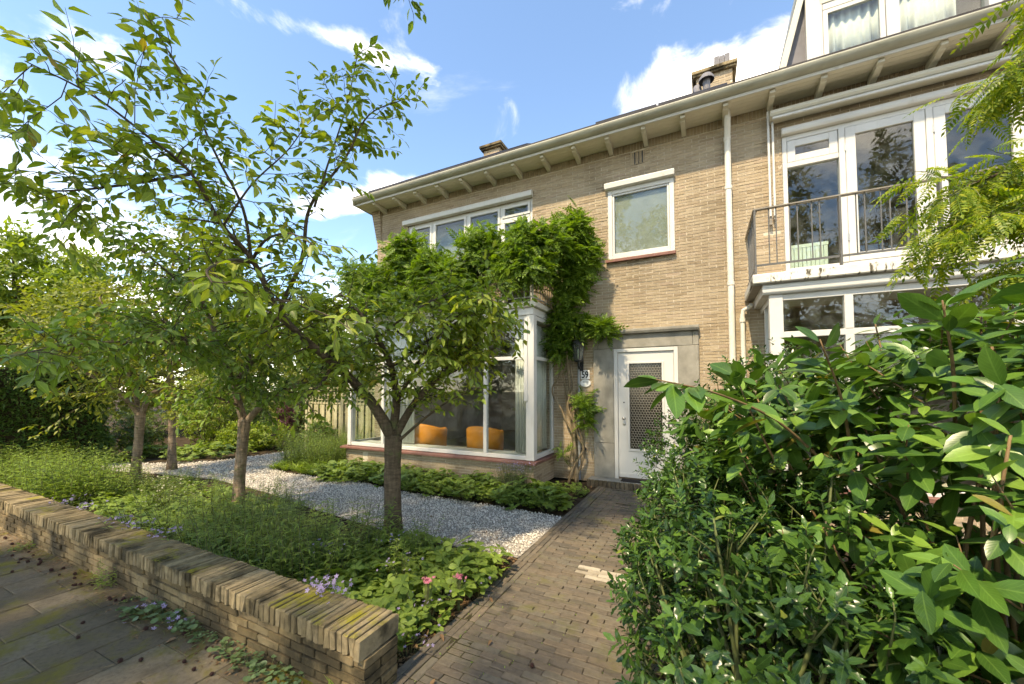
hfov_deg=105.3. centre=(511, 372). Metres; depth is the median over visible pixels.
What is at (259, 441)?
garden shrub
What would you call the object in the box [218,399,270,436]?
garden shrub
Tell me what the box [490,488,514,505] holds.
ladys mantle
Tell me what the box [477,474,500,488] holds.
geranium plant
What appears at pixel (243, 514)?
tall perennial
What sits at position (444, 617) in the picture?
anemone plant
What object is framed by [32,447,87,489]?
goldenrod
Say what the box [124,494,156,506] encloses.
geranium plant
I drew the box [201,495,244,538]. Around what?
tall perennial
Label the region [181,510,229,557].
tall perennial
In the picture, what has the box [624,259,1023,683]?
cherry laurel
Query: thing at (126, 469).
goldenrod
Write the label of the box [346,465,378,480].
geranium plant
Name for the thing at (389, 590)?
anemone plant
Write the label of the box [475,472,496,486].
geranium plant
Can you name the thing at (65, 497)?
goldenrod
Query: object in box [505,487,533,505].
ladys mantle
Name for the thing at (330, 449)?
fine perennial
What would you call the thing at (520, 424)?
curtain
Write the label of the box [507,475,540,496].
geranium plant
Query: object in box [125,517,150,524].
ladys mantle
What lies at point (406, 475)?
geranium plant
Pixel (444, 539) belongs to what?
geranium plant
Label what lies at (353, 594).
anemone plant
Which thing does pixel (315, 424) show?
garden shrub
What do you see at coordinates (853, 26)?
curtain
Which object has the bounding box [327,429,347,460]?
fine perennial
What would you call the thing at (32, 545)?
weed
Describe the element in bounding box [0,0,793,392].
sky
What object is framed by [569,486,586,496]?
ladys mantle
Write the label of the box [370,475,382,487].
ladys mantle
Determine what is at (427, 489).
geranium plant
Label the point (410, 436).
curtain
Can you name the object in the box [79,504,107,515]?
ladys mantle
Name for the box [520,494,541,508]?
ladys mantle
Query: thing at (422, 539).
tall perennial
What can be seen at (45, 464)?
goldenrod
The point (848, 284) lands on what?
bay window
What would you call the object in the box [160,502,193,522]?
ladys mantle
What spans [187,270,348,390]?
park tree
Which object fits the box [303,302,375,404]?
park tree
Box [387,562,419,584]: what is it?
geranium plant
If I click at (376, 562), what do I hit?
anemone plant
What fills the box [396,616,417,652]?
anemone plant
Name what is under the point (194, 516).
tall perennial
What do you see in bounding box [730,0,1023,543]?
terraced house
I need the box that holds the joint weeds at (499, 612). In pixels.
[392,493,640,683]
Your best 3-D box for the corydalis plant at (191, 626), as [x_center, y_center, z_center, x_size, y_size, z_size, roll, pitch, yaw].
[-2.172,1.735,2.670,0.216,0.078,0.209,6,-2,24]
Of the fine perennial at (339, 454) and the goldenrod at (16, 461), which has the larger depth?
the fine perennial at (339, 454)
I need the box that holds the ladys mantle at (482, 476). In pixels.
[471,472,491,484]
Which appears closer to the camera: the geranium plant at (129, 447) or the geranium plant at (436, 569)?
the geranium plant at (436, 569)
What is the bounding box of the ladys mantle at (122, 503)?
[111,498,131,506]
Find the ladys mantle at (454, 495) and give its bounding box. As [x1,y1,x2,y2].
[443,486,466,498]
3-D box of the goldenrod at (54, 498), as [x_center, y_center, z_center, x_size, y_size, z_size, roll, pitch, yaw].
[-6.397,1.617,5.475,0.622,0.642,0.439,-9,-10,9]
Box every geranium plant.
[88,491,130,508]
[101,494,137,506]
[118,443,151,458]
[118,489,148,498]
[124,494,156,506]
[127,499,163,511]
[134,486,159,496]
[138,491,175,506]
[142,444,166,457]
[146,509,166,518]
[149,444,167,455]
[150,475,179,485]
[157,478,201,490]
[158,449,180,457]
[159,497,204,510]
[164,488,195,495]
[164,494,200,501]
[164,504,184,513]
[165,475,192,484]
[177,444,204,457]
[177,451,198,462]
[182,480,205,489]
[194,444,219,454]
[195,448,214,457]
[199,484,230,496]
[206,441,227,453]
[207,444,235,458]
[216,502,238,514]
[222,486,246,497]
[247,444,256,454]
[259,495,277,507]
[260,503,276,510]
[273,498,304,506]
[305,461,331,476]
[312,462,337,480]
[323,460,346,474]
[333,467,364,481]
[338,459,363,470]
[341,457,372,469]
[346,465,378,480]
[350,552,371,563]
[352,466,376,482]
[367,467,383,485]
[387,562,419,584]
[393,591,416,612]
[401,469,414,484]
[401,472,424,490]
[410,467,436,480]
[411,480,439,493]
[413,567,444,593]
[417,480,446,496]
[427,536,449,548]
[427,560,444,574]
[433,468,457,477]
[444,574,488,594]
[451,479,486,501]
[456,473,483,486]
[456,480,479,496]
[458,543,481,555]
[463,559,498,583]
[470,482,491,495]
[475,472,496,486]
[475,490,496,502]
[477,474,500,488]
[487,485,514,503]
[498,480,532,503]
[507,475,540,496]
[526,487,570,511]
[527,483,558,495]
[537,487,569,506]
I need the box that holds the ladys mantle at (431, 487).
[423,479,448,494]
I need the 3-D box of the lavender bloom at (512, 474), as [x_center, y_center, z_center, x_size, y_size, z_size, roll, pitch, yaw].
[0.029,1.685,6.165,0.408,0.540,0.370,-1,-3,26]
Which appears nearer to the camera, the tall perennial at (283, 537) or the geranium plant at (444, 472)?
the tall perennial at (283, 537)
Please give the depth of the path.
2.80 m
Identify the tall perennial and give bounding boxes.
[96,508,153,530]
[99,493,188,535]
[128,488,200,538]
[145,502,210,541]
[153,511,188,541]
[161,518,206,549]
[166,502,230,551]
[169,513,221,553]
[175,484,225,532]
[177,497,212,540]
[180,491,254,547]
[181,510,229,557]
[183,514,221,553]
[184,488,273,531]
[189,484,221,529]
[197,508,278,563]
[198,518,258,563]
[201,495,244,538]
[211,509,265,549]
[211,512,270,564]
[211,515,240,555]
[214,481,268,520]
[214,510,243,542]
[216,491,282,552]
[216,519,284,569]
[217,478,281,523]
[219,494,277,556]
[220,489,262,510]
[220,513,270,555]
[226,519,258,565]
[233,501,266,528]
[234,497,273,551]
[234,522,295,577]
[243,502,292,534]
[247,511,274,562]
[250,508,293,564]
[251,506,308,577]
[255,536,291,573]
[256,496,284,528]
[257,484,306,544]
[257,516,306,569]
[259,515,348,582]
[262,506,307,553]
[262,509,314,547]
[263,528,298,573]
[264,497,312,534]
[266,508,294,546]
[266,527,315,571]
[270,487,302,528]
[274,498,308,544]
[281,501,313,549]
[284,488,332,539]
[286,514,322,556]
[286,535,341,581]
[293,501,361,564]
[293,516,354,579]
[294,513,326,548]
[297,514,371,574]
[303,517,345,577]
[306,498,359,554]
[307,499,340,549]
[307,509,360,562]
[323,522,374,560]
[327,498,383,547]
[327,502,359,547]
[339,523,382,563]
[348,505,392,548]
[357,497,405,552]
[360,540,393,568]
[372,532,410,573]
[373,519,413,547]
[384,512,416,532]
[402,523,423,563]
[408,520,430,556]
[409,514,444,545]
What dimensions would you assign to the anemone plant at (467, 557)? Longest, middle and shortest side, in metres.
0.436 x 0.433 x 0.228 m
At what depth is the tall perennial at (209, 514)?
4.35 m
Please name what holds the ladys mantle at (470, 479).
on the ground at (181, 439)
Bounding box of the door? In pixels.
[614,346,679,479]
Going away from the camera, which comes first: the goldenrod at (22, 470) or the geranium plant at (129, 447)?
the goldenrod at (22, 470)
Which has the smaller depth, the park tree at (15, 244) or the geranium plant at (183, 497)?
the geranium plant at (183, 497)
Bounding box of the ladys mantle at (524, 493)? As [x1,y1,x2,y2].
[515,483,535,499]
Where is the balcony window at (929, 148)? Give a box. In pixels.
[781,74,1023,270]
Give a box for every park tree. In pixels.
[0,214,127,387]
[11,276,285,437]
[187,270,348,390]
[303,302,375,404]
[311,330,375,423]
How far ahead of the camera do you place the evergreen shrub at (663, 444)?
3.40 m
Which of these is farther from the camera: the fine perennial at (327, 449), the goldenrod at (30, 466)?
the fine perennial at (327, 449)
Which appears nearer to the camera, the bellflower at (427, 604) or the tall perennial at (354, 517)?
the bellflower at (427, 604)
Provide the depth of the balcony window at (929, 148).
5.52 m
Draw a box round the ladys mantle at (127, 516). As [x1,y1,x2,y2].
[112,512,133,521]
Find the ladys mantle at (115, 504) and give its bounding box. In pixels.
[97,499,130,513]
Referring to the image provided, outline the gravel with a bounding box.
[102,447,560,556]
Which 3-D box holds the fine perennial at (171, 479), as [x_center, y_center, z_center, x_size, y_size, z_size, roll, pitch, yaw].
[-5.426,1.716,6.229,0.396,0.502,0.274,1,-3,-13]
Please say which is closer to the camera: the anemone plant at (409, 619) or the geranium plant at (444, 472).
the anemone plant at (409, 619)
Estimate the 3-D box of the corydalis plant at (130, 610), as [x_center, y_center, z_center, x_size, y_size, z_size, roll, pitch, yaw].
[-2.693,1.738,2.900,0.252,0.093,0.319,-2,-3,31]
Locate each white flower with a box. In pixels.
[132,471,174,491]
[141,474,194,496]
[141,479,195,505]
[141,489,199,509]
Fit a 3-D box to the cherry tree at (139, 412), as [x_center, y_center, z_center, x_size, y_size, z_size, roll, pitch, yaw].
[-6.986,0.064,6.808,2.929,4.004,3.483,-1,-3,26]
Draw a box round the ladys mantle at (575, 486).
[564,483,576,491]
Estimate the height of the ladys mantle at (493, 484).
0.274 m
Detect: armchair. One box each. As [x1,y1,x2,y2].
[415,423,446,445]
[466,426,503,449]
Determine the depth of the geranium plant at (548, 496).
5.57 m
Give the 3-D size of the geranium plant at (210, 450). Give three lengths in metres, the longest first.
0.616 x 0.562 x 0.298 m
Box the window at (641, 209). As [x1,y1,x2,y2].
[604,168,675,263]
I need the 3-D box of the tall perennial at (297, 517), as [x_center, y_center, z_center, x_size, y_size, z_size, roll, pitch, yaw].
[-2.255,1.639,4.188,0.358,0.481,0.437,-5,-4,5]
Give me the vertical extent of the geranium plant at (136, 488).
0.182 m
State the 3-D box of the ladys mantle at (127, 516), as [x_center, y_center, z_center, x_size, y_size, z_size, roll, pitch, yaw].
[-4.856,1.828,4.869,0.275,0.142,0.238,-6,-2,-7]
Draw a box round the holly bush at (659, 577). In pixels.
[602,434,983,683]
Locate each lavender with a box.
[494,464,516,484]
[495,462,518,491]
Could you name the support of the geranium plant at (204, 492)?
on the ground at (181, 439)
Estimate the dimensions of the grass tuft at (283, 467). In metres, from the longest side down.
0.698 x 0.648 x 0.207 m
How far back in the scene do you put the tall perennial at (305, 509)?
4.46 m
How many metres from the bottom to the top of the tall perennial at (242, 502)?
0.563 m
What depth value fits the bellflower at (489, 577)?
3.20 m
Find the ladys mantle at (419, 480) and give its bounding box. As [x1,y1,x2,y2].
[401,476,422,492]
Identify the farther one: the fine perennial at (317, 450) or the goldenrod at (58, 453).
the fine perennial at (317, 450)
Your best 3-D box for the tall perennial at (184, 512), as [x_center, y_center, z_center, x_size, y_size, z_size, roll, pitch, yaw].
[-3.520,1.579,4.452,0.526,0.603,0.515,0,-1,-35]
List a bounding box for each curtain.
[386,334,414,443]
[515,323,525,452]
[537,325,546,450]
[828,0,878,52]
[899,0,955,31]
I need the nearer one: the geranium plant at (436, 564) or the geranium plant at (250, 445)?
the geranium plant at (436, 564)
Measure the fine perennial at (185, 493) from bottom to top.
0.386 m
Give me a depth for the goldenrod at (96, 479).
5.87 m
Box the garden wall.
[0,482,398,683]
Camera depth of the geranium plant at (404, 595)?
3.00 m
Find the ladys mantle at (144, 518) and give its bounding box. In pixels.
[130,516,156,529]
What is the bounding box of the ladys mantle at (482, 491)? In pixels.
[465,487,491,500]
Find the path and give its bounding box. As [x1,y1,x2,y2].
[393,486,697,683]
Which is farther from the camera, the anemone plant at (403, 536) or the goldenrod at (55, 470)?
the goldenrod at (55, 470)
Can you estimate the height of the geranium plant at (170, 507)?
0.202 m
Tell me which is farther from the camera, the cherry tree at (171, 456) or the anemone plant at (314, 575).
the cherry tree at (171, 456)
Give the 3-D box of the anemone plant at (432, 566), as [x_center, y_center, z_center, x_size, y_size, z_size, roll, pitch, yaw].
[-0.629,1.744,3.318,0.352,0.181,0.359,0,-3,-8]
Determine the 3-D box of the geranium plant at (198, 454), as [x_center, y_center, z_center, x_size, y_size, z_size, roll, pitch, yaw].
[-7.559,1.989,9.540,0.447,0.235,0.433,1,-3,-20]
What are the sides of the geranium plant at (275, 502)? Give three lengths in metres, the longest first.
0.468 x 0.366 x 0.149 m
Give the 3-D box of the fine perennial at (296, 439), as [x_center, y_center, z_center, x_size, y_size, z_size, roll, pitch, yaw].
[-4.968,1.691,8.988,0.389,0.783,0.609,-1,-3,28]
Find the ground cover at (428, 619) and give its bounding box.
[0,466,494,644]
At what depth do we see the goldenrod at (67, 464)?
6.32 m
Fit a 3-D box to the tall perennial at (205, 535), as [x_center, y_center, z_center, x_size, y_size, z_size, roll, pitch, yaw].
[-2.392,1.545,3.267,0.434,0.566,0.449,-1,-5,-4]
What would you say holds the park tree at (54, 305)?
on the ground at (181, 439)
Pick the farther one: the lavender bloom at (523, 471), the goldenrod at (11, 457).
the goldenrod at (11, 457)
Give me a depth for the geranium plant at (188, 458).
8.94 m
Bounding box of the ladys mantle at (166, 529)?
[149,523,177,536]
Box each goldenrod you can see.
[0,435,44,467]
[0,440,35,479]
[0,444,36,483]
[0,445,22,476]
[0,449,16,484]
[0,454,53,488]
[0,458,23,485]
[1,467,35,491]
[2,462,27,486]
[5,450,40,480]
[6,447,31,480]
[10,458,55,490]
[12,447,61,495]
[12,459,45,495]
[15,449,54,488]
[17,454,69,499]
[24,443,64,473]
[24,452,64,485]
[27,464,79,502]
[31,451,89,503]
[32,440,59,471]
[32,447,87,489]
[33,452,86,491]
[34,455,77,499]
[36,452,72,487]
[38,439,69,468]
[39,443,81,468]
[44,460,96,506]
[48,441,84,462]
[50,450,82,487]
[53,450,101,500]
[53,454,92,487]
[58,447,99,492]
[64,447,114,502]
[65,445,101,484]
[67,458,123,499]
[75,451,122,495]
[87,446,127,478]
[88,441,131,487]
[96,454,146,498]
[101,448,136,490]
[108,460,139,493]
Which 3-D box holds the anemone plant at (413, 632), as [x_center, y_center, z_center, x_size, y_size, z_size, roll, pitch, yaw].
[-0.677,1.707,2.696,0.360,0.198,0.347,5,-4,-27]
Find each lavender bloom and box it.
[497,462,517,483]
[499,461,524,484]
[516,462,535,487]
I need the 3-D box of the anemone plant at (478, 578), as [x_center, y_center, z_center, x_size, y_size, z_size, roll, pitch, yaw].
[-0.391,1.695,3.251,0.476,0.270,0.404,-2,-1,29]
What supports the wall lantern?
attached to the terraced house at (650, 186)
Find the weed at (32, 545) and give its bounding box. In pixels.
[8,541,35,550]
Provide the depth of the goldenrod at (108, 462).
6.95 m
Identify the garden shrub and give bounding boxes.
[0,321,69,368]
[107,408,167,454]
[154,363,299,427]
[176,369,236,446]
[182,346,267,440]
[215,419,292,449]
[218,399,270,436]
[264,359,331,436]
[276,401,304,439]
[287,376,365,439]
[302,418,336,445]
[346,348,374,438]
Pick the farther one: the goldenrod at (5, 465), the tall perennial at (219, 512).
the goldenrod at (5, 465)
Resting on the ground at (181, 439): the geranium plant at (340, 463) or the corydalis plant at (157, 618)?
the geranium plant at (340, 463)
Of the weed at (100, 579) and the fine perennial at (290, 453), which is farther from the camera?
the fine perennial at (290, 453)
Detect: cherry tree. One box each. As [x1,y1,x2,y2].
[0,0,537,532]
[0,194,360,507]
[0,270,228,481]
[63,183,268,470]
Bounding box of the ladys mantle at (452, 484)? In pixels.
[447,474,471,490]
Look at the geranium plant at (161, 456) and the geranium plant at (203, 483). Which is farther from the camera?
the geranium plant at (161, 456)
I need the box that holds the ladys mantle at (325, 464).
[315,463,340,476]
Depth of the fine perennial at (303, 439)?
8.98 m
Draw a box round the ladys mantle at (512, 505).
[500,492,524,509]
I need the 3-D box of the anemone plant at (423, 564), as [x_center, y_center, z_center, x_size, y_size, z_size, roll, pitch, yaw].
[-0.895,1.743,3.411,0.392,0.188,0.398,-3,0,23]
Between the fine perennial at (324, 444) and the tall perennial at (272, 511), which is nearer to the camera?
the tall perennial at (272, 511)
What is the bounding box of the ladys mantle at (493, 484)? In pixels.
[477,479,505,494]
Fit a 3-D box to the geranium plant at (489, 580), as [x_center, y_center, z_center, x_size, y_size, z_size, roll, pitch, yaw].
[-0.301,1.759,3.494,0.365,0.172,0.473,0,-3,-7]
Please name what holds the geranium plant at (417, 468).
on the ground at (181, 439)
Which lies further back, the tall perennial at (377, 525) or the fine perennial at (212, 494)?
the fine perennial at (212, 494)
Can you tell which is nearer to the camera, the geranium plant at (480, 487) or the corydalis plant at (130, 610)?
the corydalis plant at (130, 610)
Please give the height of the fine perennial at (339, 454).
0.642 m
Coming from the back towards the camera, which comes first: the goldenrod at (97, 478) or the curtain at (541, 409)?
the curtain at (541, 409)
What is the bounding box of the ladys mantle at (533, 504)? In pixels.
[522,499,548,507]
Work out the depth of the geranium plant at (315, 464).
7.43 m
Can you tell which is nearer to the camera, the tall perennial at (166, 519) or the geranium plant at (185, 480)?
the tall perennial at (166, 519)
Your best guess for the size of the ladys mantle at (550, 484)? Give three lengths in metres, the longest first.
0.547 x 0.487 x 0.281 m
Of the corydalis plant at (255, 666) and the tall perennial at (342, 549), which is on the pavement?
the corydalis plant at (255, 666)
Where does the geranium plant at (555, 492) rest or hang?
on the ground at (181, 439)
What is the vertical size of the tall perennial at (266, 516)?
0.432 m
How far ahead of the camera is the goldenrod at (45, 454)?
7.29 m
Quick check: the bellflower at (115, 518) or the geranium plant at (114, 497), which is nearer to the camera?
the bellflower at (115, 518)
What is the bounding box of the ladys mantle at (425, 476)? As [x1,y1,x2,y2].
[410,473,440,492]
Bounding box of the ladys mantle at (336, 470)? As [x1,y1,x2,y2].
[329,466,354,481]
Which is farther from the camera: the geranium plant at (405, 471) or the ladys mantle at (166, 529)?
the geranium plant at (405, 471)
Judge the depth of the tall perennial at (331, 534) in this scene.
3.65 m
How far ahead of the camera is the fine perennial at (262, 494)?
5.47 m
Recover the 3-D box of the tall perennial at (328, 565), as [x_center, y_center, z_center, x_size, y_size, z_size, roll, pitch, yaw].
[-1.699,1.509,3.149,0.697,0.643,0.395,0,-3,-6]
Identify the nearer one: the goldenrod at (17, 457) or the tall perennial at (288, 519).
the tall perennial at (288, 519)
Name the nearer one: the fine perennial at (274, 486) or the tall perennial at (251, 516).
the tall perennial at (251, 516)
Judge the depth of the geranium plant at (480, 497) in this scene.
5.80 m
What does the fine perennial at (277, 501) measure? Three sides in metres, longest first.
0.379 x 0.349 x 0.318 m
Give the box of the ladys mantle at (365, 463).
[354,462,378,474]
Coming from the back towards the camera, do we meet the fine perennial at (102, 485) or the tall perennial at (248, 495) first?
the fine perennial at (102, 485)
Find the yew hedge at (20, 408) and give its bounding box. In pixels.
[0,349,120,471]
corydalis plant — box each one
[115,594,163,620]
[132,601,183,621]
[150,608,191,629]
[171,615,203,637]
[187,630,217,646]
[207,636,245,658]
[227,651,263,670]
[243,654,291,681]
[267,666,303,683]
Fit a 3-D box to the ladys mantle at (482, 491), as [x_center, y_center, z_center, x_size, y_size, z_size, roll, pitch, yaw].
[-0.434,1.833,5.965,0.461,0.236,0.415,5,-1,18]
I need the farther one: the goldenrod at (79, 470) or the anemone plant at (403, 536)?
the goldenrod at (79, 470)
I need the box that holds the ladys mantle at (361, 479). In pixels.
[353,473,368,482]
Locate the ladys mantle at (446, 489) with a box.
[438,477,464,494]
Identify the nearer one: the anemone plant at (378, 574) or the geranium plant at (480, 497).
the anemone plant at (378, 574)
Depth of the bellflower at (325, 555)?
3.41 m
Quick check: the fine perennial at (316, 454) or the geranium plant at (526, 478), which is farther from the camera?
the fine perennial at (316, 454)
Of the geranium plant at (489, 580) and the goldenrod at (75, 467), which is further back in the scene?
the goldenrod at (75, 467)
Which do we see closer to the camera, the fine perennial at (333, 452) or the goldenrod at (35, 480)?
the goldenrod at (35, 480)
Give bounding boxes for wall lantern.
[572,338,584,370]
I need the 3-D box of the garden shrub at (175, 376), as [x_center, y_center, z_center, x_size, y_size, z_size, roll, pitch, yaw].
[-12.621,0.899,17.357,8.062,3.677,3.176,0,-3,8]
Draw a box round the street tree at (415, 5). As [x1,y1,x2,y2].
[383,0,426,33]
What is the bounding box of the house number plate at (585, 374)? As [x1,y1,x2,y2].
[581,370,589,378]
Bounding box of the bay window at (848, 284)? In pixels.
[745,245,1023,543]
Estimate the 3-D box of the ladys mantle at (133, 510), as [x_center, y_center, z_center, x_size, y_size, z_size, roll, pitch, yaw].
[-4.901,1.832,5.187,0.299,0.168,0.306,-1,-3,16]
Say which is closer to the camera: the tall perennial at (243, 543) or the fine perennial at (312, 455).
the tall perennial at (243, 543)
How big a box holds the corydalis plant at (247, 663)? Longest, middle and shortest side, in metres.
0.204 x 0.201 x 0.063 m
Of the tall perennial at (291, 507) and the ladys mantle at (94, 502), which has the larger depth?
the ladys mantle at (94, 502)
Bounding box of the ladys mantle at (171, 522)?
[154,516,185,530]
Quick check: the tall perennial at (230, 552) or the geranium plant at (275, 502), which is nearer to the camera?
the tall perennial at (230, 552)
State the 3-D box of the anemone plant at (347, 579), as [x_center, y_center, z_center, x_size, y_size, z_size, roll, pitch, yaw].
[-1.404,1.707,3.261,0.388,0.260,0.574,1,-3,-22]
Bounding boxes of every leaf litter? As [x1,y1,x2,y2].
[0,530,308,683]
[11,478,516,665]
[193,469,538,539]
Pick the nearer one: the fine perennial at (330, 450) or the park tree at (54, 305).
the fine perennial at (330, 450)
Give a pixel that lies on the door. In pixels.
(632, 413)
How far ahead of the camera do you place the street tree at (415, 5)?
2.65 m
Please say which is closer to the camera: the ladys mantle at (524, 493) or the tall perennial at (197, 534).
the tall perennial at (197, 534)
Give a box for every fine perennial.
[90,468,115,502]
[123,469,153,495]
[129,465,149,487]
[129,483,167,509]
[129,487,144,500]
[147,471,181,500]
[158,464,183,489]
[163,482,189,507]
[176,481,198,503]
[186,464,201,482]
[194,473,209,493]
[197,472,228,504]
[211,474,232,494]
[211,477,232,502]
[215,477,232,498]
[247,477,273,504]
[263,469,283,496]
[270,436,294,463]
[271,485,295,504]
[273,431,295,462]
[275,479,294,502]
[277,428,309,468]
[282,428,309,452]
[283,426,314,455]
[286,434,315,464]
[295,442,316,463]
[299,430,323,458]
[299,432,326,461]
[300,438,331,463]
[302,429,332,470]
[310,441,324,459]
[311,432,332,460]
[315,426,344,452]
[315,433,335,460]
[319,440,341,462]
[319,441,337,458]
[323,434,344,464]
[323,438,340,461]
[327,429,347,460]
[332,438,347,466]
[355,425,369,438]
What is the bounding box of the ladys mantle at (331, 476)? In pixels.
[323,470,343,481]
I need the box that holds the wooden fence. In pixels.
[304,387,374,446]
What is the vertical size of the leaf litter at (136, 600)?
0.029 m
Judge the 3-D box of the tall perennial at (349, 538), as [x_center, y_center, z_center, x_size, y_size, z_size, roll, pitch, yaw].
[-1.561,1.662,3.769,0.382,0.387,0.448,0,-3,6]
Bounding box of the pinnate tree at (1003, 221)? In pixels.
[869,0,1023,333]
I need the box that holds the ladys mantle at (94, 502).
[90,496,115,506]
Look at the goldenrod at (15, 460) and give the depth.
7.07 m
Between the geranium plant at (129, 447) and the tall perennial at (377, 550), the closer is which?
the tall perennial at (377, 550)
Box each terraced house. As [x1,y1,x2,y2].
[340,52,737,491]
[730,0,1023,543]
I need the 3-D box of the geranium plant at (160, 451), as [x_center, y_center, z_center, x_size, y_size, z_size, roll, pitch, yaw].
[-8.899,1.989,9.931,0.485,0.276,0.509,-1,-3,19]
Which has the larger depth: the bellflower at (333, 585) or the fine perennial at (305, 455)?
the fine perennial at (305, 455)
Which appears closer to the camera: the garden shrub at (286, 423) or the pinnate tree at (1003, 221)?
the pinnate tree at (1003, 221)
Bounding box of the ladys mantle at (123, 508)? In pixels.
[106,503,138,517]
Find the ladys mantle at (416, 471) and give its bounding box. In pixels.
[401,470,421,480]
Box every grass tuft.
[266,458,290,469]
[272,459,297,470]
[285,462,314,473]
[287,460,308,470]
[299,464,325,474]
[300,458,326,468]
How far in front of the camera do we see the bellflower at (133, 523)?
3.75 m
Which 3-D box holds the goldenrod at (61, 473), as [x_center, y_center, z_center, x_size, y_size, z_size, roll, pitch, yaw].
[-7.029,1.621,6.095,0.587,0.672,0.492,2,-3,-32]
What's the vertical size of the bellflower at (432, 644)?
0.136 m
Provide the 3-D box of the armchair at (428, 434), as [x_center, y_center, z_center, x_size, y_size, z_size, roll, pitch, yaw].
[-1.762,1.476,8.367,0.770,0.800,0.762,-2,-3,36]
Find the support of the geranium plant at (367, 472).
on the ground at (181, 439)
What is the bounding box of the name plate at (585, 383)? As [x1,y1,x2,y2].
[580,379,590,386]
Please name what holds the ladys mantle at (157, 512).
on the ground at (181, 439)
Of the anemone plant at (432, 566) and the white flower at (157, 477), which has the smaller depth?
the anemone plant at (432, 566)
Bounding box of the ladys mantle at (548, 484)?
[537,481,559,491]
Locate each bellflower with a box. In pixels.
[48,495,90,507]
[76,500,107,514]
[98,515,133,524]
[121,518,154,530]
[125,602,168,623]
[147,524,183,539]
[151,611,192,633]
[302,574,340,593]
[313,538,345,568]
[315,574,352,603]
[376,548,423,577]
[380,531,416,555]
[397,590,450,619]
[397,624,439,659]
[450,572,490,596]
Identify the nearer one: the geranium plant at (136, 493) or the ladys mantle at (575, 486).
the geranium plant at (136, 493)
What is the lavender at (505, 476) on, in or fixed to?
on the ground at (181, 439)
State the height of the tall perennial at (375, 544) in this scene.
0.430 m
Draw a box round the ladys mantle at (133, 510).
[127,503,158,516]
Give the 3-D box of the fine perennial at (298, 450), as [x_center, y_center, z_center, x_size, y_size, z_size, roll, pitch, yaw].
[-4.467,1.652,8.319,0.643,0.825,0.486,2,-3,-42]
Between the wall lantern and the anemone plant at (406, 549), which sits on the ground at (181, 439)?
the anemone plant at (406, 549)
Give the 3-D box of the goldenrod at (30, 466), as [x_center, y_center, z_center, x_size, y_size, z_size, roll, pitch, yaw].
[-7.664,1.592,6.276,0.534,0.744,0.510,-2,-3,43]
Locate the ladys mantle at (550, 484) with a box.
[532,482,565,494]
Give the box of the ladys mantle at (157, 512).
[147,511,172,523]
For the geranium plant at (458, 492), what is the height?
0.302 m
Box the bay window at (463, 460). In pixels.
[340,300,556,487]
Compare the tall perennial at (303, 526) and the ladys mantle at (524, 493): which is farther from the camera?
the ladys mantle at (524, 493)
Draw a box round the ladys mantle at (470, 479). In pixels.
[464,476,483,489]
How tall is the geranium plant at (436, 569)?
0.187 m
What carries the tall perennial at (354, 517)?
on the ground at (181, 439)
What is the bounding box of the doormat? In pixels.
[621,478,653,484]
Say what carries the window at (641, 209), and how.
in the terraced house at (650, 186)
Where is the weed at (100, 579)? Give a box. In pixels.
[88,558,116,589]
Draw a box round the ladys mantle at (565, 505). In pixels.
[531,486,573,510]
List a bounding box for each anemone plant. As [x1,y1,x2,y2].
[302,568,351,587]
[303,569,346,586]
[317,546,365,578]
[320,580,332,592]
[321,558,368,591]
[321,562,387,592]
[329,575,377,601]
[342,591,364,600]
[345,544,378,567]
[345,558,386,587]
[351,573,404,601]
[355,548,400,580]
[360,552,420,590]
[363,535,407,562]
[363,596,415,641]
[365,594,392,612]
[366,530,404,552]
[370,561,418,593]
[387,574,440,617]
[393,530,426,553]
[395,602,438,649]
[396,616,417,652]
[398,556,430,581]
[399,546,428,569]
[405,572,439,597]
[408,530,442,552]
[411,596,454,633]
[412,571,475,609]
[417,564,452,579]
[421,546,449,563]
[426,550,465,570]
[435,535,489,568]
[438,553,495,597]
[445,550,503,583]
[450,548,486,578]
[476,542,512,577]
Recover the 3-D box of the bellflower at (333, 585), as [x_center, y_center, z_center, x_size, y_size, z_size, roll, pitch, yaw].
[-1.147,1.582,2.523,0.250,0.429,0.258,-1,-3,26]
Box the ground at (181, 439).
[1,395,1008,683]
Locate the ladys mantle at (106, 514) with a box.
[94,510,119,517]
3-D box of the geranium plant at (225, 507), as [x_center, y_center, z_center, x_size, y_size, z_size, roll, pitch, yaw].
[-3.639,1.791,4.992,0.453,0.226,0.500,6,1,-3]
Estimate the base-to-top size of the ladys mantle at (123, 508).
0.177 m
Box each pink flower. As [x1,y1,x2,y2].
[422,576,434,621]
[453,572,466,611]
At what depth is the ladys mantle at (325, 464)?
7.37 m
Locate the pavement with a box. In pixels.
[0,529,312,683]
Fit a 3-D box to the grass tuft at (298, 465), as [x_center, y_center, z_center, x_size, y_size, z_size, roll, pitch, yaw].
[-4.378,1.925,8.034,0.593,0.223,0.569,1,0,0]
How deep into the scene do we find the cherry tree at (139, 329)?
3.89 m
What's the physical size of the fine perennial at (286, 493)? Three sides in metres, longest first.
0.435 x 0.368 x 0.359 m
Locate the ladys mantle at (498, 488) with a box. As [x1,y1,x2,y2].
[496,483,522,500]
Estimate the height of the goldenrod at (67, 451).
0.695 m
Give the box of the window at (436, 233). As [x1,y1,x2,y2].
[402,190,532,302]
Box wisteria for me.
[328,196,628,483]
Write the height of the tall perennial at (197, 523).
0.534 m
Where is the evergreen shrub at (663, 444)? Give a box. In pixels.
[632,335,886,581]

